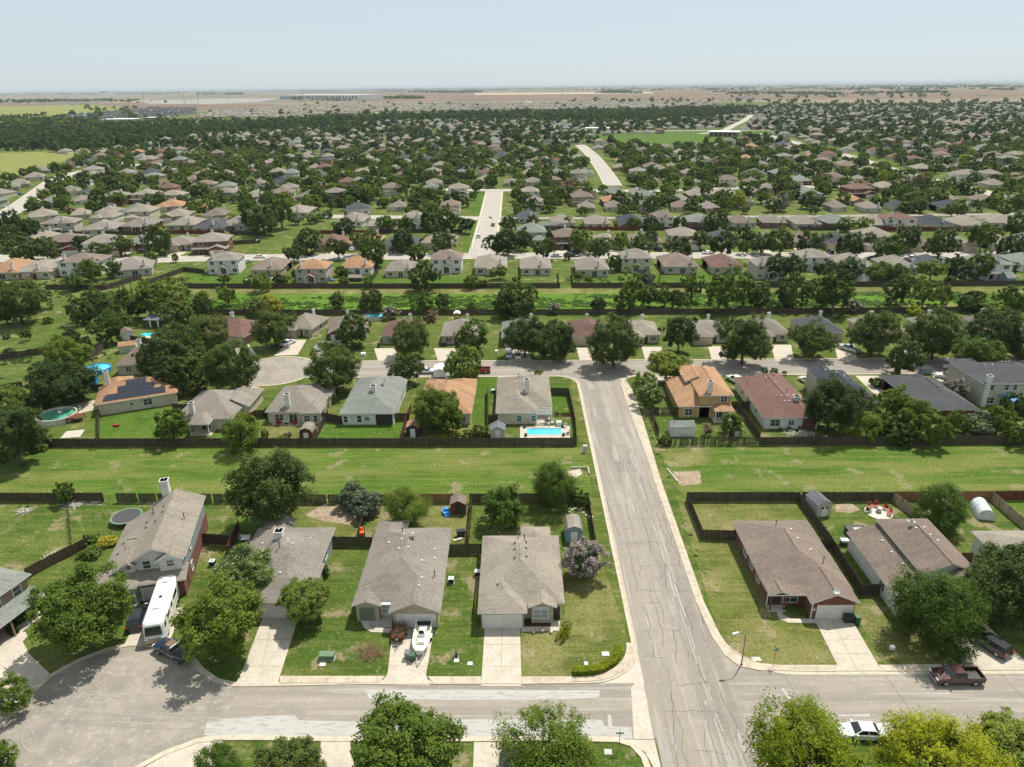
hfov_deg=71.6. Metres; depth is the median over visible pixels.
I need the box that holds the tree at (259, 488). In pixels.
[221,446,316,521]
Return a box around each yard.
[0,503,233,581]
[99,405,259,438]
[142,98,278,103]
[186,272,294,283]
[259,422,317,438]
[280,547,386,675]
[297,505,363,539]
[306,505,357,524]
[319,422,402,438]
[362,504,470,542]
[371,274,420,285]
[404,424,484,438]
[425,276,469,282]
[426,554,480,675]
[469,503,593,550]
[473,378,496,421]
[488,422,574,438]
[520,276,557,282]
[521,549,628,675]
[552,385,571,415]
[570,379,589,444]
[573,272,766,282]
[631,388,671,466]
[654,416,757,439]
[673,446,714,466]
[676,495,835,664]
[692,501,818,538]
[818,502,913,583]
[854,605,947,664]
[909,502,1023,553]
[1007,502,1023,513]
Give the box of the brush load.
[388,620,410,644]
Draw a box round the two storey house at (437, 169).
[423,166,441,178]
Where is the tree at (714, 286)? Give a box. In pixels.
[704,265,738,312]
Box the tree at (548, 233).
[546,228,556,238]
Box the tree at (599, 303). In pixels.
[590,295,606,310]
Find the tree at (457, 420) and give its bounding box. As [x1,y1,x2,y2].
[438,402,463,434]
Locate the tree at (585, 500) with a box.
[574,492,590,506]
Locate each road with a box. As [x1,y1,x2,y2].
[578,375,781,766]
[615,130,764,131]
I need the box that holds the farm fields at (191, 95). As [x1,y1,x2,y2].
[0,81,1023,111]
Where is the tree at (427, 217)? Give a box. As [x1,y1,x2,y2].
[418,209,445,233]
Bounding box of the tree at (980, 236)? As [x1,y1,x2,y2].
[964,222,1006,250]
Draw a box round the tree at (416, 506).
[382,483,435,527]
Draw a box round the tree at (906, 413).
[887,393,937,432]
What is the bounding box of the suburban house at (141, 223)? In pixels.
[119,216,163,230]
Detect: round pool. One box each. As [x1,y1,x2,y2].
[36,406,77,426]
[86,363,111,374]
[362,312,383,321]
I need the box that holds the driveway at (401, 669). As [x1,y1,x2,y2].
[378,629,433,685]
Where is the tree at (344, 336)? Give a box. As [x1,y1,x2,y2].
[334,312,371,349]
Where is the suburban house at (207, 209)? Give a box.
[201,200,220,212]
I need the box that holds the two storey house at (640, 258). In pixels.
[617,248,652,272]
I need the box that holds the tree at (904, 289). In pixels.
[881,273,912,305]
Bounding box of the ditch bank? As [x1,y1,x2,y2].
[165,286,1023,298]
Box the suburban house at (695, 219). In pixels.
[683,213,709,226]
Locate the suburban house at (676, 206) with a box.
[670,200,688,211]
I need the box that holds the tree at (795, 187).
[783,182,800,198]
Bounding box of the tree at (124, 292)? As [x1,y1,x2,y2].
[111,287,134,314]
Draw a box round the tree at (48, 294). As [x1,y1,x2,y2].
[20,278,53,308]
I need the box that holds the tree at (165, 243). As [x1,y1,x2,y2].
[138,222,171,255]
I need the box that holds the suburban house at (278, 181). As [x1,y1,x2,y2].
[269,175,288,185]
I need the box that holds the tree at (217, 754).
[190,739,242,766]
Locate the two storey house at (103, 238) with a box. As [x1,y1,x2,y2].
[80,230,125,256]
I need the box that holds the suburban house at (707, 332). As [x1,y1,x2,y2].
[684,313,727,344]
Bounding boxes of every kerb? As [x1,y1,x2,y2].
[0,516,636,728]
[135,735,650,766]
[249,356,1014,515]
[621,373,1023,674]
[761,729,968,766]
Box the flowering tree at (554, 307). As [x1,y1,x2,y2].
[547,302,560,314]
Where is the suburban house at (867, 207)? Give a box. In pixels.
[854,201,881,212]
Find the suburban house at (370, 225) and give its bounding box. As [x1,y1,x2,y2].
[366,218,397,229]
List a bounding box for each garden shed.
[85,372,98,383]
[117,340,137,353]
[120,326,133,340]
[299,421,315,437]
[348,274,362,281]
[405,418,420,436]
[450,493,466,514]
[490,420,505,437]
[539,222,557,225]
[564,513,582,541]
[668,420,695,436]
[732,424,742,435]
[805,490,832,516]
[855,273,869,281]
[997,272,1016,280]
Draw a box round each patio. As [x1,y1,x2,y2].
[67,400,97,412]
[272,423,302,425]
[536,417,549,424]
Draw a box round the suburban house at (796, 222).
[785,214,821,229]
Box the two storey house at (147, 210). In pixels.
[124,203,160,222]
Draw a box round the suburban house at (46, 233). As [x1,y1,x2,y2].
[23,227,61,245]
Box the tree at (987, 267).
[965,248,996,279]
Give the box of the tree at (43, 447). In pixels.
[23,428,54,452]
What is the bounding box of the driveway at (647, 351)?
[642,347,661,360]
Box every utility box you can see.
[318,651,326,661]
[326,651,335,660]
[582,445,587,452]
[601,652,609,655]
[604,749,611,754]
[751,657,760,660]
[888,645,895,650]
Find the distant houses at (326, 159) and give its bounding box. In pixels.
[0,101,1023,197]
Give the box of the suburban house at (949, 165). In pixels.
[929,163,951,171]
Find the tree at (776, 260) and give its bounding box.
[765,252,787,276]
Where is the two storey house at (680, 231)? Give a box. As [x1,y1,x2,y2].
[665,223,699,249]
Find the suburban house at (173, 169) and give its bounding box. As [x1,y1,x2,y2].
[161,166,177,172]
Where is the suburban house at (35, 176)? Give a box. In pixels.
[22,172,46,180]
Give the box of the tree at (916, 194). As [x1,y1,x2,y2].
[901,191,920,201]
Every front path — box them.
[11,632,26,643]
[361,621,391,632]
[521,621,559,631]
[776,611,816,622]
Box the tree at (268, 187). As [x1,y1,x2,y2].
[264,183,277,190]
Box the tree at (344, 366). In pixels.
[302,339,362,391]
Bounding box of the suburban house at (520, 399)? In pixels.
[495,373,551,423]
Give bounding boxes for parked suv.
[126,603,148,632]
[137,249,148,253]
[500,743,520,766]
[505,349,512,357]
[652,246,662,250]
[725,374,741,381]
[826,249,834,253]
[935,370,946,377]
[968,628,1013,659]
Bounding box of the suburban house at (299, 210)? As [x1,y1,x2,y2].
[283,204,316,216]
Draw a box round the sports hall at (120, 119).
[99,118,141,122]
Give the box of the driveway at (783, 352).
[771,345,793,360]
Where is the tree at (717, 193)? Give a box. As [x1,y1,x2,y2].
[710,188,728,204]
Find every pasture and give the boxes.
[0,105,132,117]
[0,311,94,359]
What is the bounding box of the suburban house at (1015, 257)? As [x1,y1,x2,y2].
[996,252,1023,271]
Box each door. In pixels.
[32,218,43,221]
[62,250,78,255]
[90,219,99,222]
[109,251,119,256]
[140,586,179,600]
[160,218,171,221]
[166,247,177,252]
[210,250,223,255]
[226,337,242,344]
[256,604,287,617]
[285,331,293,337]
[316,246,325,250]
[396,614,435,627]
[410,429,414,436]
[423,244,435,248]
[455,505,460,513]
[461,506,465,514]
[482,614,521,628]
[495,431,499,437]
[553,606,560,618]
[571,532,576,541]
[573,339,587,345]
[691,245,698,249]
[695,338,710,344]
[815,605,853,618]
[821,507,826,516]
[827,245,835,249]
[867,246,876,251]
[910,247,922,251]
[965,247,976,251]
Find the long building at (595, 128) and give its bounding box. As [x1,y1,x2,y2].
[585,127,609,129]
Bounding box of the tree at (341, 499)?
[334,479,367,512]
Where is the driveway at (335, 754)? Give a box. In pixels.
[320,742,353,766]
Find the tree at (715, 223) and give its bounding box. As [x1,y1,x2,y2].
[702,209,728,232]
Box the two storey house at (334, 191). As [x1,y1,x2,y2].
[324,187,345,198]
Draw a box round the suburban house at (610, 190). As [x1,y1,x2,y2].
[604,185,625,195]
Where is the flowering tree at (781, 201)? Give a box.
[773,194,789,210]
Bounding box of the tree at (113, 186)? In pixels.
[104,183,120,192]
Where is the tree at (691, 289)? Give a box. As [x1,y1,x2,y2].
[679,272,705,300]
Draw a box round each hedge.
[5,623,19,636]
[13,608,37,625]
[474,595,480,619]
[573,644,622,675]
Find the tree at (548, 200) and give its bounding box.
[542,192,559,211]
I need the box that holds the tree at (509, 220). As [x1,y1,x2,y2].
[498,215,515,228]
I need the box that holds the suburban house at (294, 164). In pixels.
[286,162,297,168]
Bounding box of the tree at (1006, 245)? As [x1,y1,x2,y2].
[995,232,1023,256]
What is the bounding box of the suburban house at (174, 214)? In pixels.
[159,207,194,221]
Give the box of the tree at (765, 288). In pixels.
[747,283,771,306]
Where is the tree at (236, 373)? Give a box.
[194,338,261,389]
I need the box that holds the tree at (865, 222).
[848,216,874,231]
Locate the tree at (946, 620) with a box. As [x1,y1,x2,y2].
[884,559,992,665]
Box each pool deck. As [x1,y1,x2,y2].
[66,413,85,422]
[520,426,569,437]
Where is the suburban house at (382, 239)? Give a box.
[347,230,385,249]
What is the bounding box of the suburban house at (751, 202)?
[734,197,754,205]
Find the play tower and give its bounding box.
[454,310,460,319]
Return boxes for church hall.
[708,130,740,136]
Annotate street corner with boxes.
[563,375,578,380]
[602,652,643,682]
[718,646,772,671]
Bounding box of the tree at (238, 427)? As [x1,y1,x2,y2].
[220,410,261,454]
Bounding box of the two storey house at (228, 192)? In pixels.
[213,187,240,200]
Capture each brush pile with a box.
[10,506,37,515]
[58,491,87,509]
[87,499,106,505]
[353,634,387,664]
[782,428,827,436]
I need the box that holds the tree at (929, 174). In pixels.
[920,171,933,180]
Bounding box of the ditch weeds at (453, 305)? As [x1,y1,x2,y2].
[62,290,969,310]
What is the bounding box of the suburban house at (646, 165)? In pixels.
[642,161,658,168]
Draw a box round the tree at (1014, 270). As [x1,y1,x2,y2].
[1012,262,1020,273]
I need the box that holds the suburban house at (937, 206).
[927,199,972,213]
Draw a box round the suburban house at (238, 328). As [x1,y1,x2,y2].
[203,311,269,344]
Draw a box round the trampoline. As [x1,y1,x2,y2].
[109,508,142,525]
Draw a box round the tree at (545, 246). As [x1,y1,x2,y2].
[530,236,557,257]
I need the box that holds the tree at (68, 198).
[55,194,73,208]
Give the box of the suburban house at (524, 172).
[521,168,530,177]
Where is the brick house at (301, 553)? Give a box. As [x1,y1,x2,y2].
[233,514,335,617]
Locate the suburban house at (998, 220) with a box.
[973,213,1021,227]
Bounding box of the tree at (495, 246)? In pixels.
[481,235,506,254]
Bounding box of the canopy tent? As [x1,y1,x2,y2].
[433,363,446,376]
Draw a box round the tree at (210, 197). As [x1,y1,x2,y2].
[201,192,218,201]
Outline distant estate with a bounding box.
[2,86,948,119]
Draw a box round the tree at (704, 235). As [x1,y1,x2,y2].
[688,230,708,249]
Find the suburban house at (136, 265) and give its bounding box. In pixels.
[114,256,156,277]
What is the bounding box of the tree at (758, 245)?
[749,231,769,253]
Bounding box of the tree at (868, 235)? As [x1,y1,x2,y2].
[864,231,876,243]
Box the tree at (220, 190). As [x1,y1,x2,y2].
[208,187,226,202]
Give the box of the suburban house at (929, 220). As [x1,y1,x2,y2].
[915,214,954,228]
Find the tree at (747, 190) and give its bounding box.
[738,181,753,197]
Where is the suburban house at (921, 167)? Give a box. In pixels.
[908,163,934,171]
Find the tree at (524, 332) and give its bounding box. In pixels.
[501,315,551,356]
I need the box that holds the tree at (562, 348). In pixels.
[532,318,576,361]
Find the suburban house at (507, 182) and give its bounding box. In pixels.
[504,178,516,186]
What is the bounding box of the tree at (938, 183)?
[926,178,942,188]
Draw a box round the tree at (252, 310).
[246,297,271,320]
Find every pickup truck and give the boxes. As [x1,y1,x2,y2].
[151,637,194,664]
[314,341,324,350]
[472,366,490,373]
[837,343,860,352]
[927,664,986,686]
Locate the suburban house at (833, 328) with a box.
[789,310,845,340]
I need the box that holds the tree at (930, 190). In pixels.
[923,187,936,195]
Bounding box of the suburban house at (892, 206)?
[882,200,910,211]
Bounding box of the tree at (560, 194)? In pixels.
[551,184,566,203]
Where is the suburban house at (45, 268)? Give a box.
[18,258,59,278]
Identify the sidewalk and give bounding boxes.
[280,676,384,682]
[427,676,480,682]
[521,643,634,684]
[620,378,836,671]
[879,664,965,671]
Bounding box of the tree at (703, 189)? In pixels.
[698,182,713,195]
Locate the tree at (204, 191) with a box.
[198,186,208,199]
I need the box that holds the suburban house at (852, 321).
[847,310,905,340]
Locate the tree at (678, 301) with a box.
[670,288,688,308]
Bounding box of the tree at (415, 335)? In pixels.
[389,318,429,358]
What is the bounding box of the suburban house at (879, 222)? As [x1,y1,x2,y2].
[850,214,893,227]
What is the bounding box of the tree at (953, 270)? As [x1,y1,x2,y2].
[944,253,973,279]
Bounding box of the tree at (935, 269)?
[915,260,949,280]
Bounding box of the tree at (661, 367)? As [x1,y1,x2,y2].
[645,349,693,377]
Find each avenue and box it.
[0,164,139,217]
[697,115,752,133]
[760,134,1005,195]
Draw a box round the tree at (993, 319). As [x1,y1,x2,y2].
[964,306,1023,352]
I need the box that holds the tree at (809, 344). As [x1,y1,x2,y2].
[786,316,839,357]
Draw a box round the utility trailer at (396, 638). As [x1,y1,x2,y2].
[390,622,406,649]
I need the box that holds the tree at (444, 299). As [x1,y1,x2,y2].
[434,292,453,308]
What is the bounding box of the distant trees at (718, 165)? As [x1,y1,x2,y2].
[0,135,1023,578]
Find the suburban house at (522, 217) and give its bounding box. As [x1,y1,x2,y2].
[517,210,538,222]
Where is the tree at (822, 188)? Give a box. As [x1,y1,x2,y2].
[815,180,832,195]
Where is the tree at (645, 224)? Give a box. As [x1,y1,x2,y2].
[642,214,661,231]
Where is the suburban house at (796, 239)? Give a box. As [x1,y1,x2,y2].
[784,230,811,247]
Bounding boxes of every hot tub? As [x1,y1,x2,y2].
[556,420,561,425]
[844,525,863,537]
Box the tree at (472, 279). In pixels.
[463,275,479,288]
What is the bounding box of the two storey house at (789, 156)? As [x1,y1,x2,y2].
[775,153,793,161]
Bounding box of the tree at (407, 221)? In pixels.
[396,215,413,228]
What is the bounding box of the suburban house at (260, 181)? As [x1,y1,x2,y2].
[250,178,266,186]
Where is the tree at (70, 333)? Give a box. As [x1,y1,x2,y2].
[62,328,80,342]
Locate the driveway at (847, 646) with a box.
[816,618,884,671]
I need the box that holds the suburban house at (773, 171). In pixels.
[767,168,783,174]
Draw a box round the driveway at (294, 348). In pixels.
[274,340,305,355]
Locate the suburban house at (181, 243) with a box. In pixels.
[164,232,195,252]
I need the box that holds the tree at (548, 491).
[530,459,578,508]
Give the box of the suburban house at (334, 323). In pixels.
[327,309,367,341]
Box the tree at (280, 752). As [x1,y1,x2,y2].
[251,734,326,766]
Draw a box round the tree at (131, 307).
[125,294,146,318]
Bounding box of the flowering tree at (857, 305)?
[846,299,865,312]
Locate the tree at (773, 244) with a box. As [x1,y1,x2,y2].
[760,226,795,256]
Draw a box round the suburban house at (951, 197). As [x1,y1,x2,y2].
[930,192,961,201]
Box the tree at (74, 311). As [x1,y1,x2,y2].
[64,296,93,323]
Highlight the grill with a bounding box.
[456,528,464,537]
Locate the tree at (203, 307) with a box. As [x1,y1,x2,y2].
[188,293,216,317]
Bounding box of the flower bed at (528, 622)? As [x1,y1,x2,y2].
[525,619,550,625]
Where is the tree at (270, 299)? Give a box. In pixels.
[254,294,283,313]
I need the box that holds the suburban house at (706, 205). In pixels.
[698,200,719,212]
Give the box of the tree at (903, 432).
[885,421,915,447]
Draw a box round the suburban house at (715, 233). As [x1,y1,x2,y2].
[707,227,740,244]
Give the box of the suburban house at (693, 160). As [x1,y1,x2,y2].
[691,156,702,163]
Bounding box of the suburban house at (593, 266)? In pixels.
[573,256,609,276]
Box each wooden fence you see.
[0,335,89,360]
[0,492,104,501]
[1,381,22,388]
[24,536,90,578]
[41,438,401,446]
[45,274,141,289]
[59,231,157,234]
[66,500,71,544]
[87,340,107,361]
[89,384,102,390]
[97,409,99,437]
[115,493,369,503]
[130,335,149,343]
[146,267,204,283]
[164,230,224,233]
[171,403,186,410]
[185,283,559,287]
[201,533,230,544]
[209,309,486,314]
[225,520,239,554]
[227,545,243,554]
[229,231,263,244]
[248,410,255,419]
[255,410,266,417]
[314,409,327,437]
[316,230,379,233]
[322,412,342,423]
[332,536,371,546]
[358,505,365,536]
[377,493,452,502]
[380,229,461,232]
[395,413,408,420]
[401,403,410,437]
[401,437,576,445]
[448,543,481,553]
[468,494,472,543]
[469,493,595,540]
[487,307,1023,314]
[487,387,487,437]
[487,415,497,422]
[515,226,584,229]
[550,388,576,445]
[552,412,572,415]
[572,280,1023,287]
[585,227,664,229]
[650,407,677,437]
[665,227,749,230]
[670,437,759,445]
[686,492,798,539]
[702,529,735,539]
[731,401,749,408]
[737,403,760,439]
[759,436,1022,444]
[798,492,863,595]
[800,227,850,229]
[802,492,893,500]
[821,538,832,548]
[859,584,881,594]
[861,227,940,230]
[892,492,916,516]
[894,491,992,500]
[941,227,1023,230]
[962,552,973,562]
[990,491,1023,528]
[994,490,1023,499]
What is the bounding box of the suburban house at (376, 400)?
[339,376,407,424]
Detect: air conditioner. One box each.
[209,559,216,566]
[448,576,453,584]
[475,569,479,576]
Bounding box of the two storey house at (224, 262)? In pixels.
[206,251,245,275]
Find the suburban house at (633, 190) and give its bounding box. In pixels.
[628,187,638,196]
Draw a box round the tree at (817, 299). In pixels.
[814,290,830,307]
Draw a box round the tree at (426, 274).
[406,259,441,290]
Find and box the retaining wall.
[571,466,589,474]
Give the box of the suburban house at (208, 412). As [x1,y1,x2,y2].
[182,387,263,435]
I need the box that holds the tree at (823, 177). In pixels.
[813,173,831,186]
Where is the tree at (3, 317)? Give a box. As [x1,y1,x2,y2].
[0,302,20,324]
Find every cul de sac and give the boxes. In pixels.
[0,646,238,766]
[246,357,313,383]
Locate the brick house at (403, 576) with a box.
[351,520,451,627]
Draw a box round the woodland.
[0,100,1021,149]
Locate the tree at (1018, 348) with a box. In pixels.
[1004,335,1023,360]
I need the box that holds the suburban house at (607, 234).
[589,230,619,248]
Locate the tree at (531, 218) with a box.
[526,214,540,222]
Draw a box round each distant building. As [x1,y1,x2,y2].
[54,101,99,102]
[735,96,748,98]
[978,94,989,96]
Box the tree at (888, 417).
[878,411,900,436]
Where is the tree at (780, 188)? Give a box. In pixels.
[778,182,792,192]
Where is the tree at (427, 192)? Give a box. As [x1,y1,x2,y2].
[421,186,437,200]
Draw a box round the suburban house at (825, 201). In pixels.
[797,193,829,206]
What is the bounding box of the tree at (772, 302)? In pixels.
[760,297,783,308]
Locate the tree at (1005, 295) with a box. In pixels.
[991,284,1023,310]
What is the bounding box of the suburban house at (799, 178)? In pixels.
[792,174,811,184]
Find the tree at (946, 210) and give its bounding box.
[940,201,960,216]
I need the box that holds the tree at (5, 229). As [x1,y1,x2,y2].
[0,224,27,246]
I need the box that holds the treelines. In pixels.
[0,84,1023,127]
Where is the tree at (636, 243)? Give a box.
[630,231,655,253]
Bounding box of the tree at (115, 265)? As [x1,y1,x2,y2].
[101,257,121,277]
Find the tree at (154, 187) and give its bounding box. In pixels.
[146,183,161,190]
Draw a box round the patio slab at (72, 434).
[61,429,84,437]
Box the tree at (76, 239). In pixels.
[69,235,93,249]
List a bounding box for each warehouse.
[279,94,383,99]
[300,98,360,99]
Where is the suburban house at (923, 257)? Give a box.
[905,254,946,272]
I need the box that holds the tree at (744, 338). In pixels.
[712,312,774,364]
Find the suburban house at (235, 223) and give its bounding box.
[225,215,249,230]
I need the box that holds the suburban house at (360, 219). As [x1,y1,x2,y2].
[336,211,370,226]
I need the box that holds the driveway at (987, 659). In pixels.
[954,622,1023,670]
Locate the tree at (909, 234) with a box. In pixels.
[892,224,922,252]
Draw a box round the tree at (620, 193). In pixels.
[609,190,625,203]
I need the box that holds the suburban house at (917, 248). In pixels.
[895,237,929,251]
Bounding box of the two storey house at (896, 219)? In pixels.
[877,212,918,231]
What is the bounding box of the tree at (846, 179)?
[837,176,853,181]
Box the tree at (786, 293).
[775,271,814,307]
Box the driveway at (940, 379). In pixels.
[933,376,951,387]
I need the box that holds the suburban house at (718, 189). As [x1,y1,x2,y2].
[710,187,734,194]
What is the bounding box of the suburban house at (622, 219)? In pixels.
[615,213,643,228]
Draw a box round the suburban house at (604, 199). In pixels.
[599,193,619,205]
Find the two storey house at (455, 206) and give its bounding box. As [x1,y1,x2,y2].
[440,198,460,214]
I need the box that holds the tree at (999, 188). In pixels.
[990,185,1009,195]
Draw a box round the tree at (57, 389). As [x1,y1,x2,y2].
[22,359,101,405]
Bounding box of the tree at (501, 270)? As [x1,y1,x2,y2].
[490,265,506,278]
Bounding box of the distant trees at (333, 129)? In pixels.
[0,100,1023,151]
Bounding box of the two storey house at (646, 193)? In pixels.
[632,188,655,204]
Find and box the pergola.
[537,407,552,424]
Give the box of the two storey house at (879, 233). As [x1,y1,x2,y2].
[850,224,894,251]
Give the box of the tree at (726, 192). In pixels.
[718,188,732,201]
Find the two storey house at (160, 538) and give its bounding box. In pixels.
[95,477,208,605]
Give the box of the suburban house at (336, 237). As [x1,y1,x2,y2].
[315,232,348,250]
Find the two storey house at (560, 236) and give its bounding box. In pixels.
[551,225,581,250]
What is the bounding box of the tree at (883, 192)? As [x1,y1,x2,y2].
[881,186,894,197]
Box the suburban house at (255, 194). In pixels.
[249,189,263,199]
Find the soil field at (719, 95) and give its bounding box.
[346,89,1023,101]
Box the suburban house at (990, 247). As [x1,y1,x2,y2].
[974,232,1013,249]
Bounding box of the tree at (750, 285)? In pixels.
[727,263,761,307]
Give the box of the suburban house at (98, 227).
[81,219,124,235]
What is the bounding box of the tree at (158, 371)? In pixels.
[148,348,193,391]
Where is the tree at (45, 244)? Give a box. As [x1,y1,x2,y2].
[26,235,60,258]
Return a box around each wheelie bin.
[404,649,410,659]
[409,651,415,661]
[842,613,850,622]
[849,613,855,622]
[854,614,861,623]
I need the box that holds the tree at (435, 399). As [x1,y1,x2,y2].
[410,383,459,429]
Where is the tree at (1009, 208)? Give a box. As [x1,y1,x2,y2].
[995,202,1013,214]
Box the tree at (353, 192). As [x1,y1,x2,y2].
[341,188,360,202]
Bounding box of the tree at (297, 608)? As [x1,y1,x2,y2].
[275,576,331,624]
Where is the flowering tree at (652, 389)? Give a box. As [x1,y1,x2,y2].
[633,381,665,407]
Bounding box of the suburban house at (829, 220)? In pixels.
[812,213,851,226]
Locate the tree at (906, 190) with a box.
[898,183,918,194]
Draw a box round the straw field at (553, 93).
[475,92,651,94]
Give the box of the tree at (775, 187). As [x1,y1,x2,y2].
[771,177,785,193]
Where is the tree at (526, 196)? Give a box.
[517,192,530,206]
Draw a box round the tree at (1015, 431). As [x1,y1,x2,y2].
[1003,414,1023,443]
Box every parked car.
[253,254,265,257]
[280,339,296,345]
[418,367,432,373]
[514,351,521,358]
[551,253,561,256]
[702,250,713,253]
[798,376,805,381]
[836,719,886,742]
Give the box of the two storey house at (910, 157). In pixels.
[899,155,924,165]
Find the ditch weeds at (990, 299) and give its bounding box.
[985,293,1018,302]
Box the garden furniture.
[276,420,304,424]
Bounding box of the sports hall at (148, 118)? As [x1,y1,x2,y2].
[143,117,169,120]
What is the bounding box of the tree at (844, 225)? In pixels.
[836,217,851,231]
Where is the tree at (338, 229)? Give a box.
[331,217,354,235]
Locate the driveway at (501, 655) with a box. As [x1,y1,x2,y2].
[481,628,520,685]
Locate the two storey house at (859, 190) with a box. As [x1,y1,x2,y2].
[839,181,878,198]
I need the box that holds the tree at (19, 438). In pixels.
[0,402,49,466]
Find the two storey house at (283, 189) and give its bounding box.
[271,186,296,200]
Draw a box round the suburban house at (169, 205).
[156,198,186,211]
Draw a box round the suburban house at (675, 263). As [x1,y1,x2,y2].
[656,252,698,273]
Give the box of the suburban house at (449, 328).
[440,313,482,346]
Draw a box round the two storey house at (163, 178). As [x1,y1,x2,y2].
[142,172,167,183]
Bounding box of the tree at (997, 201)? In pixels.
[988,193,1005,207]
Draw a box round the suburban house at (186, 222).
[165,215,206,229]
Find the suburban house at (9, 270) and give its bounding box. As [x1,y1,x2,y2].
[0,258,37,279]
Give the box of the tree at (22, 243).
[0,235,40,259]
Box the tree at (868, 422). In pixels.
[851,410,882,442]
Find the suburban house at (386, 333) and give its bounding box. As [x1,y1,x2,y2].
[380,313,425,343]
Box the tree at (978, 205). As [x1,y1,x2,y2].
[968,198,986,211]
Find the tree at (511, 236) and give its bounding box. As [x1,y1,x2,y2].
[495,223,520,255]
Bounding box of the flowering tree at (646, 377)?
[630,371,657,392]
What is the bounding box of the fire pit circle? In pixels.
[864,505,892,518]
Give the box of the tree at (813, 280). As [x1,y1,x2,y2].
[805,278,818,294]
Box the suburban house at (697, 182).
[683,178,700,185]
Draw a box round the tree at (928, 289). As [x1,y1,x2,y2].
[903,275,946,306]
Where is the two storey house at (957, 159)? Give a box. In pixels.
[934,155,958,164]
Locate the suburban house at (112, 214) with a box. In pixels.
[88,208,124,222]
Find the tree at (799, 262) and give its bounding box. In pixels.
[781,252,808,275]
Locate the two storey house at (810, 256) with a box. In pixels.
[789,248,832,272]
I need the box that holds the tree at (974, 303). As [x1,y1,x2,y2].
[957,290,988,311]
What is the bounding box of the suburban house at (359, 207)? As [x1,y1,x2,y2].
[345,201,370,214]
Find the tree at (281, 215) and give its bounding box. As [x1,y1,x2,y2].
[267,195,294,228]
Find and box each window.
[0,274,6,279]
[11,583,22,597]
[125,366,131,371]
[125,565,131,570]
[131,270,137,275]
[141,560,151,568]
[142,398,152,405]
[165,559,175,566]
[201,424,210,428]
[221,268,226,273]
[274,414,283,420]
[288,414,297,422]
[303,415,310,421]
[313,415,317,421]
[343,416,347,422]
[356,415,361,422]
[381,605,392,613]
[444,267,448,272]
[516,416,521,421]
[531,415,535,421]
[533,607,548,609]
[533,610,548,618]
[592,271,596,276]
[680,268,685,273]
[684,409,692,415]
[713,411,722,416]
[720,396,727,401]
[770,419,780,425]
[782,596,797,602]
[788,420,794,424]
[865,405,872,411]
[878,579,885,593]
[986,397,994,403]
[1004,385,1009,390]
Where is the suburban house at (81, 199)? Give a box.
[73,194,88,204]
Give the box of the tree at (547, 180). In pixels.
[539,176,551,186]
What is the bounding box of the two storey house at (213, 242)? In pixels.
[191,229,233,255]
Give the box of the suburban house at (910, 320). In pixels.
[906,309,964,340]
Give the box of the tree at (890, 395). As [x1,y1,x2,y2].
[867,383,915,422]
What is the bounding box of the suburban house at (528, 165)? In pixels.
[525,161,533,168]
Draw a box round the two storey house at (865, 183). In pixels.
[848,179,871,186]
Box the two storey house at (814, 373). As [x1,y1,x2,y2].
[804,364,878,417]
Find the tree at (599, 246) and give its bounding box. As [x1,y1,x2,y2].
[582,236,618,257]
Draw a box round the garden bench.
[239,533,250,540]
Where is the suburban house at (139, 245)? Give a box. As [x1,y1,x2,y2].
[126,232,162,250]
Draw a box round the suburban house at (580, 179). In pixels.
[578,177,586,185]
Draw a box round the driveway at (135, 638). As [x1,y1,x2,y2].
[124,607,182,644]
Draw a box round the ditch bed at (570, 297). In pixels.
[212,293,1023,309]
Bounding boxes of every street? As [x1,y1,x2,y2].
[0,251,1008,262]
[201,676,660,766]
[299,215,497,219]
[308,358,1023,375]
[408,185,839,191]
[469,191,502,252]
[499,213,1013,218]
[575,145,621,185]
[728,672,1023,734]
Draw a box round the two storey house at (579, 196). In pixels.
[569,189,594,206]
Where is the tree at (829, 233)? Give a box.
[821,231,835,240]
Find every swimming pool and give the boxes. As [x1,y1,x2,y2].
[140,332,154,335]
[526,428,562,434]
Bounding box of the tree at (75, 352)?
[37,335,93,376]
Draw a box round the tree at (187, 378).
[171,349,207,393]
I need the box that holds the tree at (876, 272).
[864,260,893,280]
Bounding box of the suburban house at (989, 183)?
[978,178,1002,188]
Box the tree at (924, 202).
[912,197,931,212]
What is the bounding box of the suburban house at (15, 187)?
[4,181,20,190]
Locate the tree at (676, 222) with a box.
[671,214,689,227]
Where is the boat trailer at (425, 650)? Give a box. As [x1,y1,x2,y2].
[412,633,432,665]
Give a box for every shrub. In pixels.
[74,544,101,559]
[77,338,93,348]
[80,533,99,546]
[96,535,118,547]
[472,424,488,437]
[555,631,566,642]
[560,626,570,636]
[561,620,571,630]
[569,486,585,504]
[656,433,671,446]
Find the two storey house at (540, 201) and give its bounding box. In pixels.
[526,195,543,210]
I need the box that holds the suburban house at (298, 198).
[295,190,309,201]
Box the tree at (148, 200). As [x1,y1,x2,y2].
[141,193,158,205]
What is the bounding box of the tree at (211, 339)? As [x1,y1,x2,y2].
[183,312,229,354]
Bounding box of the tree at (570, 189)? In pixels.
[564,186,573,201]
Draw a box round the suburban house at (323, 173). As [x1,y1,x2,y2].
[318,171,327,178]
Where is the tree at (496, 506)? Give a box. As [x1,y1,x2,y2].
[477,482,527,528]
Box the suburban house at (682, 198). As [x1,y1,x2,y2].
[669,193,686,201]
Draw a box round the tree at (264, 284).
[250,271,271,291]
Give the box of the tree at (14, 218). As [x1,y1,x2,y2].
[0,208,20,228]
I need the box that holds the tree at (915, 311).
[906,304,923,316]
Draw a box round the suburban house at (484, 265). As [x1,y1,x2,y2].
[474,254,506,276]
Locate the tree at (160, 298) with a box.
[147,289,170,321]
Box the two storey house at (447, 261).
[430,249,463,274]

